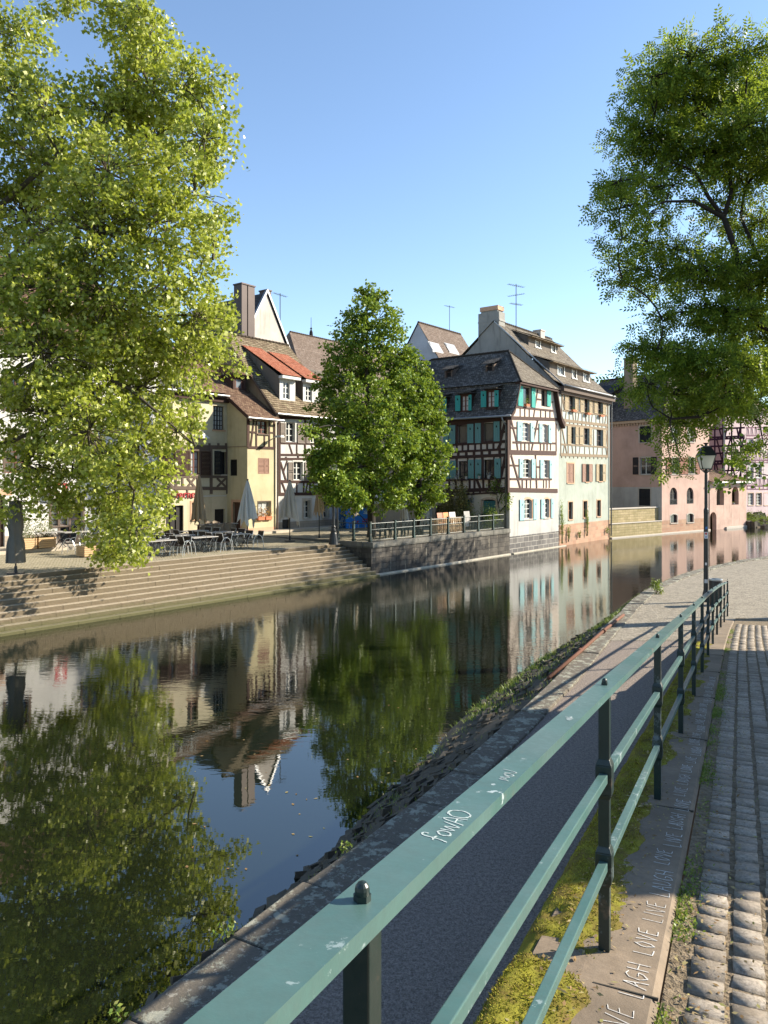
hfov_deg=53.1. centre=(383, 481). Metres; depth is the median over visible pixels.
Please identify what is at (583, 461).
mint house
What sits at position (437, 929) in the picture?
path
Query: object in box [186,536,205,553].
cafe table
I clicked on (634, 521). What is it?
garden wall
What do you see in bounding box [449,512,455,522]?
folded table
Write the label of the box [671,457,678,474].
window
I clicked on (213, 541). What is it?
armchair
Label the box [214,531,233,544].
cafe table
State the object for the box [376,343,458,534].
lime tree
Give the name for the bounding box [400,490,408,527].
umbrella
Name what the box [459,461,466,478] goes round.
window
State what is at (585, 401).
window
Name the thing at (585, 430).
window
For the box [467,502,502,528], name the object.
bush
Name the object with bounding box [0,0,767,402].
sky
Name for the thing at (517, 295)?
antenna
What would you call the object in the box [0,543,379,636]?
embankment steps
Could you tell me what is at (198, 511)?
umbrella
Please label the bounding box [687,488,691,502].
window
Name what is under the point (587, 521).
weed plant
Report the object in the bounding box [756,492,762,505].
window
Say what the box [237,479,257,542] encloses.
umbrella
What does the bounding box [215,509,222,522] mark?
window
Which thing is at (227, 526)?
wicker chair
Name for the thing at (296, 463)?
window
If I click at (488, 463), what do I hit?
window
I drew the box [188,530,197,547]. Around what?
armchair
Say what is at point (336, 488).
lime tree
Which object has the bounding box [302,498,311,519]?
window
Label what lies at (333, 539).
street lamp
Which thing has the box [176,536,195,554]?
armchair
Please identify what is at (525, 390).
window
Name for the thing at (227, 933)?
weed plant
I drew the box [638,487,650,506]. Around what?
window
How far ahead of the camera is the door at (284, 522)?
49.77 m
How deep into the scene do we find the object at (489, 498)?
52.92 m
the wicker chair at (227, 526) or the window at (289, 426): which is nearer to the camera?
the wicker chair at (227, 526)
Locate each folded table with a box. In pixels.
[442,512,447,522]
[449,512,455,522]
[463,511,469,529]
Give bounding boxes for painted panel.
[338,506,345,527]
[346,508,367,528]
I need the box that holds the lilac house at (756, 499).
[674,375,767,515]
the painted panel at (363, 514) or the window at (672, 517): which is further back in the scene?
the window at (672, 517)
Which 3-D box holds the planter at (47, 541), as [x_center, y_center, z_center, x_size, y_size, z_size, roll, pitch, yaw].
[-15.506,1.744,35.112,0.765,2.511,0.941,0,0,38]
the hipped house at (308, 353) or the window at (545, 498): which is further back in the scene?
the hipped house at (308, 353)
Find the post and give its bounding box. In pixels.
[337,508,338,542]
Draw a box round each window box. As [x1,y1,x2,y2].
[256,506,264,519]
[264,507,272,519]
[524,395,530,406]
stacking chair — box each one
[373,524,386,538]
[383,523,396,537]
[416,521,424,535]
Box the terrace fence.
[336,514,504,541]
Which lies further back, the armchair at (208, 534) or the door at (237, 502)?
the door at (237, 502)
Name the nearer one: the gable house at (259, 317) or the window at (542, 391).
the window at (542, 391)
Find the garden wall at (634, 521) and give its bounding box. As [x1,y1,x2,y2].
[609,506,663,538]
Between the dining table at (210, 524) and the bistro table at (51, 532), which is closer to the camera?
the bistro table at (51, 532)
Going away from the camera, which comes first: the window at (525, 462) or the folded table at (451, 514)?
the folded table at (451, 514)
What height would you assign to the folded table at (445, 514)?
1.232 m
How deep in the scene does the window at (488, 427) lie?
53.10 m
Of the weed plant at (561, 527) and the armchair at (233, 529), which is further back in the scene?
the weed plant at (561, 527)
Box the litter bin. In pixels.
[709,578,722,605]
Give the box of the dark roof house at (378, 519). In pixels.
[366,360,432,522]
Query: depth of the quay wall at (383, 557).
44.24 m
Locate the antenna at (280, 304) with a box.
[274,293,284,321]
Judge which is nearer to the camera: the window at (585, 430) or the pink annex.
the window at (585, 430)
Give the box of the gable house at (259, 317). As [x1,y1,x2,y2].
[178,282,289,390]
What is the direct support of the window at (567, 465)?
in the mint house at (583, 461)
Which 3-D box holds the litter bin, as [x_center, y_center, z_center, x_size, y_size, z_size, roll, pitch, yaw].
[10.434,3.480,24.200,0.420,0.840,0.420,0,0,0]
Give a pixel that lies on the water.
(114, 783)
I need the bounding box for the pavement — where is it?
[0,525,336,554]
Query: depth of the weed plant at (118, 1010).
5.58 m
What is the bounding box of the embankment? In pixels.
[306,623,606,880]
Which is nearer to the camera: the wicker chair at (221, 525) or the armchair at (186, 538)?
the armchair at (186, 538)
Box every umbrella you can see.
[5,501,25,574]
[190,473,206,529]
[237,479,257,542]
[279,480,299,541]
[313,491,324,537]
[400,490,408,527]
[423,499,429,526]
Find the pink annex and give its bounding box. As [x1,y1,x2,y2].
[664,470,751,533]
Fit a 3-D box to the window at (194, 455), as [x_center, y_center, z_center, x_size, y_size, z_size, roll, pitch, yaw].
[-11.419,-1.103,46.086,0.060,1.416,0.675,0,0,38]
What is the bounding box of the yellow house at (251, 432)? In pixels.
[225,394,284,530]
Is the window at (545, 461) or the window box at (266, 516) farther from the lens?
the window at (545, 461)
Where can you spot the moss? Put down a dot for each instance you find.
(529, 942)
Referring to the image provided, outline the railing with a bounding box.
[184,579,728,1023]
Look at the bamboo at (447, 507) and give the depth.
53.66 m
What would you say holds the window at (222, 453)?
in the tavern
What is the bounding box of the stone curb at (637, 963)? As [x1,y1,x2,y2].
[532,620,733,1023]
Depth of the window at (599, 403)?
64.80 m
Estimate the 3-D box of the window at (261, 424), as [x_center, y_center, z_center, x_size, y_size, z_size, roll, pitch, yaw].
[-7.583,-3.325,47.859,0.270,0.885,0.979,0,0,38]
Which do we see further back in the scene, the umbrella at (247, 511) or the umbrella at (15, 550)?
the umbrella at (247, 511)
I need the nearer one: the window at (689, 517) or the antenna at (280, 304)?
the antenna at (280, 304)
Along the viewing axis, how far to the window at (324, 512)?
52.94 m
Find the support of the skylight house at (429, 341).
on the town ground
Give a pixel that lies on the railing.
(290, 978)
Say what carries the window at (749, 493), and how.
in the lilac house at (756, 499)
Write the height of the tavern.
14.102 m
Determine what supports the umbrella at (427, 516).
on the terrace
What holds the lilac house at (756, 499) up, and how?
on the far bank
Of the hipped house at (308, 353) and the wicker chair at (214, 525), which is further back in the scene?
the hipped house at (308, 353)
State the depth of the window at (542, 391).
56.22 m
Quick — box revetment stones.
[123,602,628,1022]
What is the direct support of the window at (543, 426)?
in the corner house at (502, 431)
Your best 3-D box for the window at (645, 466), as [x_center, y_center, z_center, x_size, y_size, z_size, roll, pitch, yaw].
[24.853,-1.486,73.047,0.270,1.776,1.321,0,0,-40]
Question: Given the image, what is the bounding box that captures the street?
[658,618,767,1023]
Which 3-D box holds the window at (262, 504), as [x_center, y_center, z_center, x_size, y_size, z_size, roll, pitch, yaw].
[-7.523,1.821,47.981,0.222,1.237,1.153,0,0,38]
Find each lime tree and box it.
[297,278,432,537]
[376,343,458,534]
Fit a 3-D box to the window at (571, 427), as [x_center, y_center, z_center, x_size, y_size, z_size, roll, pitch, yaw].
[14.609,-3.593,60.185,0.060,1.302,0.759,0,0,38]
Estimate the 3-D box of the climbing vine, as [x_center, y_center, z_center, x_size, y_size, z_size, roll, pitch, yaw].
[7.811,0.778,52.334,2.289,3.608,0.496,0,0,38]
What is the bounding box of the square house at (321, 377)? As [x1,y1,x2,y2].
[262,369,371,507]
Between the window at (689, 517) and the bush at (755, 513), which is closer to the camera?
the window at (689, 517)
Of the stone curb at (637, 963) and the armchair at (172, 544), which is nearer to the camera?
the stone curb at (637, 963)
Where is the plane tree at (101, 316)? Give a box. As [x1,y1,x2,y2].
[0,0,261,576]
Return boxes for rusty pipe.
[547,614,624,679]
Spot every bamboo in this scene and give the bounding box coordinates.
[436,474,457,522]
[452,477,473,527]
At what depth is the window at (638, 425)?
73.27 m
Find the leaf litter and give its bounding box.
[505,671,764,1023]
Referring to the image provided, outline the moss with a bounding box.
[474,641,712,1023]
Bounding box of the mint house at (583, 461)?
[462,305,616,545]
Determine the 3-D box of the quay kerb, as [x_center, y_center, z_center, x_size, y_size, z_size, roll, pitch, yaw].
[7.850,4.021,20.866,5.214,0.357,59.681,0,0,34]
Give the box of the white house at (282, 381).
[193,332,336,528]
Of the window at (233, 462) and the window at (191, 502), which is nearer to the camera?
the window at (191, 502)
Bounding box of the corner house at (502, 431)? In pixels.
[373,349,564,553]
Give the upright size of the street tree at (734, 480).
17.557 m
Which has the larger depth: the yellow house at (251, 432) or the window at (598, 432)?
the window at (598, 432)
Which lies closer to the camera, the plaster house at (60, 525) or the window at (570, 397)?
the plaster house at (60, 525)
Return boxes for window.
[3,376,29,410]
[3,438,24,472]
[49,504,70,527]
[190,500,194,520]
[191,451,197,474]
[212,406,225,431]
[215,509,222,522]
[220,452,227,475]
[231,459,236,475]
[257,421,268,434]
[258,501,268,520]
[285,420,295,441]
[292,460,303,479]
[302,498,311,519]
[321,498,329,518]
[458,425,466,442]
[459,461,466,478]
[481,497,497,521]
[484,423,492,440]
[485,460,492,477]
[522,423,527,440]
[523,387,528,405]
[523,459,528,477]
[524,497,532,519]
[541,390,543,405]
[542,424,545,441]
[544,460,546,477]
[544,497,549,518]
[566,462,574,483]
[568,501,573,520]
[569,396,572,409]
[571,427,572,443]
[583,500,587,518]
[584,399,586,411]
[584,428,586,444]
[596,430,600,445]
[596,499,601,517]
[598,402,600,413]
[638,425,651,442]
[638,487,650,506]
[639,456,651,474]
[670,488,675,503]
[670,513,677,523]
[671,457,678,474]
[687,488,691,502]
[687,513,694,522]
[688,457,694,473]
[748,492,753,505]
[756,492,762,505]
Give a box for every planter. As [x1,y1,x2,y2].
[23,504,36,548]
[32,503,55,547]
[76,514,122,556]
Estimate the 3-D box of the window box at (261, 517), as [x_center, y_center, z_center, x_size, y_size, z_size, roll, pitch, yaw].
[-7.681,1.933,47.535,0.404,0.898,0.837,0,0,38]
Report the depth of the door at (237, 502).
47.58 m
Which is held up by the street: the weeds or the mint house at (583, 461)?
the weeds
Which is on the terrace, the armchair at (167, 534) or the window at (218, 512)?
the armchair at (167, 534)
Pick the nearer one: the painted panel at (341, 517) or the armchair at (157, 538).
the armchair at (157, 538)
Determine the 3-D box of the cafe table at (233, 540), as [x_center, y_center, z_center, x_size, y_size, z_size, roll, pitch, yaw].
[-7.494,2.926,37.215,0.720,0.743,0.720,0,0,38]
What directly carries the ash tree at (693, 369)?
on the plaza
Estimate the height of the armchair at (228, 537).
0.863 m
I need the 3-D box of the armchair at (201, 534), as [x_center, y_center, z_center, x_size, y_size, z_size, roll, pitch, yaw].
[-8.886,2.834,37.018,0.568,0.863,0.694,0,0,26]
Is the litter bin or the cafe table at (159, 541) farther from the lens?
the cafe table at (159, 541)
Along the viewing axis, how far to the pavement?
39.99 m
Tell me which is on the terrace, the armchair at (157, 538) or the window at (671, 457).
the armchair at (157, 538)
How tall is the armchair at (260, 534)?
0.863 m
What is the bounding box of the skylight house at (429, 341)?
[385,321,468,388]
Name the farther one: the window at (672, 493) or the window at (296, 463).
the window at (672, 493)
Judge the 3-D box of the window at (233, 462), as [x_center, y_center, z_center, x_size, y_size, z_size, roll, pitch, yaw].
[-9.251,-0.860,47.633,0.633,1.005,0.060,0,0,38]
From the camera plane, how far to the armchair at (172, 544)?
34.62 m
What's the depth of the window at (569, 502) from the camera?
60.05 m
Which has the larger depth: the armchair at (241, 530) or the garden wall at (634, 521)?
the garden wall at (634, 521)
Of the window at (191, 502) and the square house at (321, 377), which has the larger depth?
the square house at (321, 377)
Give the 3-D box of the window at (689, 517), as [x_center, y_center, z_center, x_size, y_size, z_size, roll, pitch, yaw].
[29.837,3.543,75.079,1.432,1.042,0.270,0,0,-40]
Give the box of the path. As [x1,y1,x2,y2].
[290,640,698,1023]
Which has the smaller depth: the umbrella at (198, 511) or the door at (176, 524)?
the umbrella at (198, 511)
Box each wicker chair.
[200,523,208,531]
[208,523,217,531]
[217,523,224,535]
[224,523,232,530]
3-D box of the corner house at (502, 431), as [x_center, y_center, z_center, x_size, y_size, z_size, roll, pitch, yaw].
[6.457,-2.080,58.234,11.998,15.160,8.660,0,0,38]
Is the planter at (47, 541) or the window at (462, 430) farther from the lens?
the window at (462, 430)
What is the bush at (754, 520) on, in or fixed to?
on the far bank
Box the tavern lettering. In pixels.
[168,491,225,497]
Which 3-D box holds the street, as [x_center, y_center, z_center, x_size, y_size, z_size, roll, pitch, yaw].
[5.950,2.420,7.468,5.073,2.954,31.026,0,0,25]
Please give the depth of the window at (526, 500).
54.26 m
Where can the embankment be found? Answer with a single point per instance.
(483, 731)
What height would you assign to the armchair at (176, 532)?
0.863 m
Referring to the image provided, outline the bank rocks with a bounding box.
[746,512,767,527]
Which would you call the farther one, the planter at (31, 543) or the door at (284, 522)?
the door at (284, 522)
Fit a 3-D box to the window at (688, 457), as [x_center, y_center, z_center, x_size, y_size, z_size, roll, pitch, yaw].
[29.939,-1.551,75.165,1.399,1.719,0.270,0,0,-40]
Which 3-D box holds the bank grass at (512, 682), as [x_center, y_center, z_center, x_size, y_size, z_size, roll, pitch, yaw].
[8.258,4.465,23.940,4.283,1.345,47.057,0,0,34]
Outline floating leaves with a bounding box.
[185,707,415,869]
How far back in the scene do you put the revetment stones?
11.61 m
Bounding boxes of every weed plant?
[108,1000,140,1023]
[211,916,236,943]
[335,840,352,853]
[560,500,565,543]
[567,527,570,541]
[585,506,588,535]
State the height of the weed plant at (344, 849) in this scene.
0.212 m
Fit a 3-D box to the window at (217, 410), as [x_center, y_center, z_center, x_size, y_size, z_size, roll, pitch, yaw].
[-10.238,-3.877,47.448,0.270,1.548,1.021,0,0,38]
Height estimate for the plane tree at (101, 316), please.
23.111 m
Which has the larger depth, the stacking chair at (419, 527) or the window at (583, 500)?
the window at (583, 500)
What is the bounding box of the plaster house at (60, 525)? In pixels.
[0,256,156,546]
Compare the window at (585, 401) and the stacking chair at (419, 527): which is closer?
the stacking chair at (419, 527)
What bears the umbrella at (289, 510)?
on the terrace
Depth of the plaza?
24.76 m
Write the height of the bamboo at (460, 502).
3.956 m
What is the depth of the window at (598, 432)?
64.63 m
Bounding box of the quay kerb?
[123,556,767,1023]
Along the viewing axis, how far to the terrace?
36.75 m
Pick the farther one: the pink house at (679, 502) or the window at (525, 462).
the pink house at (679, 502)
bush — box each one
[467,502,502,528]
[649,578,663,593]
[746,509,764,518]
[746,516,762,521]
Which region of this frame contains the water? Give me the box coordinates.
[0,527,767,1023]
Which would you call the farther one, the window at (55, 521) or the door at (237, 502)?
the door at (237, 502)
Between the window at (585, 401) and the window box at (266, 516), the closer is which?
the window box at (266, 516)
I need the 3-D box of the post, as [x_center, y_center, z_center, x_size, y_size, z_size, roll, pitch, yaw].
[-2.435,1.770,40.302,0.171,2.940,0.180,0,0,38]
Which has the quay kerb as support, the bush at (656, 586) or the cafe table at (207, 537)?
the bush at (656, 586)
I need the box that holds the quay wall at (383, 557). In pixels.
[265,528,565,574]
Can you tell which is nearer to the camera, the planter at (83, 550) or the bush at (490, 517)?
the planter at (83, 550)
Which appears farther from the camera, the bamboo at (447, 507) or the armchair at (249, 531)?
the bamboo at (447, 507)
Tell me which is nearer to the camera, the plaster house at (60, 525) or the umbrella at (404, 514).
the plaster house at (60, 525)
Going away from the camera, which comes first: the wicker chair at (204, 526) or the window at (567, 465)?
the wicker chair at (204, 526)
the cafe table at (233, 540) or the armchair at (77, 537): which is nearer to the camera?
the armchair at (77, 537)
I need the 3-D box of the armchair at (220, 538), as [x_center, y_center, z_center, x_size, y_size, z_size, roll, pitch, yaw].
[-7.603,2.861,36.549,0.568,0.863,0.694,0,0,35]
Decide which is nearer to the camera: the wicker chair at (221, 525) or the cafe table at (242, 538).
the cafe table at (242, 538)
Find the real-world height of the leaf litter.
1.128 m
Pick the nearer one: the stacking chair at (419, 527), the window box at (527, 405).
the stacking chair at (419, 527)
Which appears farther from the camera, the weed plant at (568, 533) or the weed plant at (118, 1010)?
the weed plant at (568, 533)
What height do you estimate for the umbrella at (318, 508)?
3.261 m
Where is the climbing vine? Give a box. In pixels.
[484,476,513,517]
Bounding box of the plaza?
[611,559,767,640]
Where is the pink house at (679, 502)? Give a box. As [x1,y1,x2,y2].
[599,359,712,532]
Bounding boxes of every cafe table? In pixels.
[144,540,161,558]
[156,539,175,555]
[175,534,194,550]
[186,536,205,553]
[196,536,218,552]
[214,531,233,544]
[221,534,239,549]
[233,533,250,547]
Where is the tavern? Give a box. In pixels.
[144,327,255,532]
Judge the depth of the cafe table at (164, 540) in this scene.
33.86 m
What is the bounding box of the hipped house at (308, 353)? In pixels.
[286,331,392,396]
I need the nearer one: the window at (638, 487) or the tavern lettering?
the tavern lettering
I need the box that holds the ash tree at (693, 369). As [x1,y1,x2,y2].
[577,4,767,485]
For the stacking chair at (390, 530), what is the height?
0.866 m
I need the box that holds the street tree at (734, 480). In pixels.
[704,377,767,494]
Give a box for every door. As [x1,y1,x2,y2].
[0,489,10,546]
[57,496,84,542]
[166,505,181,532]
[231,499,241,530]
[282,519,287,528]
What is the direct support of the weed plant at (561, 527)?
attached to the mint house at (583, 461)
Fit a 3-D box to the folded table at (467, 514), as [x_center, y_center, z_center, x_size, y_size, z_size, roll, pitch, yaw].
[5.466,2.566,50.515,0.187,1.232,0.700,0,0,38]
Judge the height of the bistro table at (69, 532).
0.760 m
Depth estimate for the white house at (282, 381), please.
50.85 m
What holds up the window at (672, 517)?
in the pink house at (679, 502)
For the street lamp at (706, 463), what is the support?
on the plaza
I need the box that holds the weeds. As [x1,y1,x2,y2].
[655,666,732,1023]
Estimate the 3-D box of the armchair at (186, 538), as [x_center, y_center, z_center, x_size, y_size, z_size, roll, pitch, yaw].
[-8.957,2.868,34.220,0.568,0.863,0.694,0,0,26]
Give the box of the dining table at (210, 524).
[197,523,237,529]
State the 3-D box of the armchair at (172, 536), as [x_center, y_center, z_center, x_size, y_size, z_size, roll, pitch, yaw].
[-9.362,2.865,35.051,0.568,0.863,0.694,0,0,39]
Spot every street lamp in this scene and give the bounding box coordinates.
[329,459,337,544]
[696,443,716,601]
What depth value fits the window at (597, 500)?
64.49 m
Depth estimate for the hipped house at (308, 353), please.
81.06 m
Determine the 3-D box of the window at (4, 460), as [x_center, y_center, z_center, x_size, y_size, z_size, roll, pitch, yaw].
[-17.417,-1.200,36.439,0.222,1.640,1.340,0,0,38]
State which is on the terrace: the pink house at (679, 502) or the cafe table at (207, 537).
the cafe table at (207, 537)
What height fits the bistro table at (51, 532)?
0.760 m
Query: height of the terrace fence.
1.070 m
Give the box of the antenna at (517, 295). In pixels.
[507,284,523,305]
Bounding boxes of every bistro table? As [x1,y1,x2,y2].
[34,531,66,547]
[57,531,87,548]
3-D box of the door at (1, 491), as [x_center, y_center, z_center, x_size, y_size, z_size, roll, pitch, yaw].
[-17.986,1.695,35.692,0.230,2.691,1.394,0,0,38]
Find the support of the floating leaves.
on the water
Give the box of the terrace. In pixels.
[0,524,498,575]
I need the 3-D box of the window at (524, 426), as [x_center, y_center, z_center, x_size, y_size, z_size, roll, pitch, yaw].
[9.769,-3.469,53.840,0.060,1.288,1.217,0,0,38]
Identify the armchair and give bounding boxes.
[61,533,81,553]
[153,534,171,552]
[155,533,173,551]
[162,535,180,555]
[169,535,187,554]
[172,536,191,556]
[173,529,188,535]
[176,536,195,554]
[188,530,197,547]
[190,531,207,549]
[203,527,219,542]
[204,532,220,550]
[205,532,222,550]
[214,533,232,551]
[215,533,232,551]
[223,528,236,543]
[231,528,245,545]
[236,530,253,547]
[247,530,263,547]
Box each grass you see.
[130,556,764,1015]
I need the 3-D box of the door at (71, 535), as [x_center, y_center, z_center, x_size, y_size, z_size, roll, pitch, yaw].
[-15.740,1.850,38.614,0.222,2.340,1.440,0,0,38]
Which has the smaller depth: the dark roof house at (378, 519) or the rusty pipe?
the rusty pipe
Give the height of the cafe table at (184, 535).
0.743 m

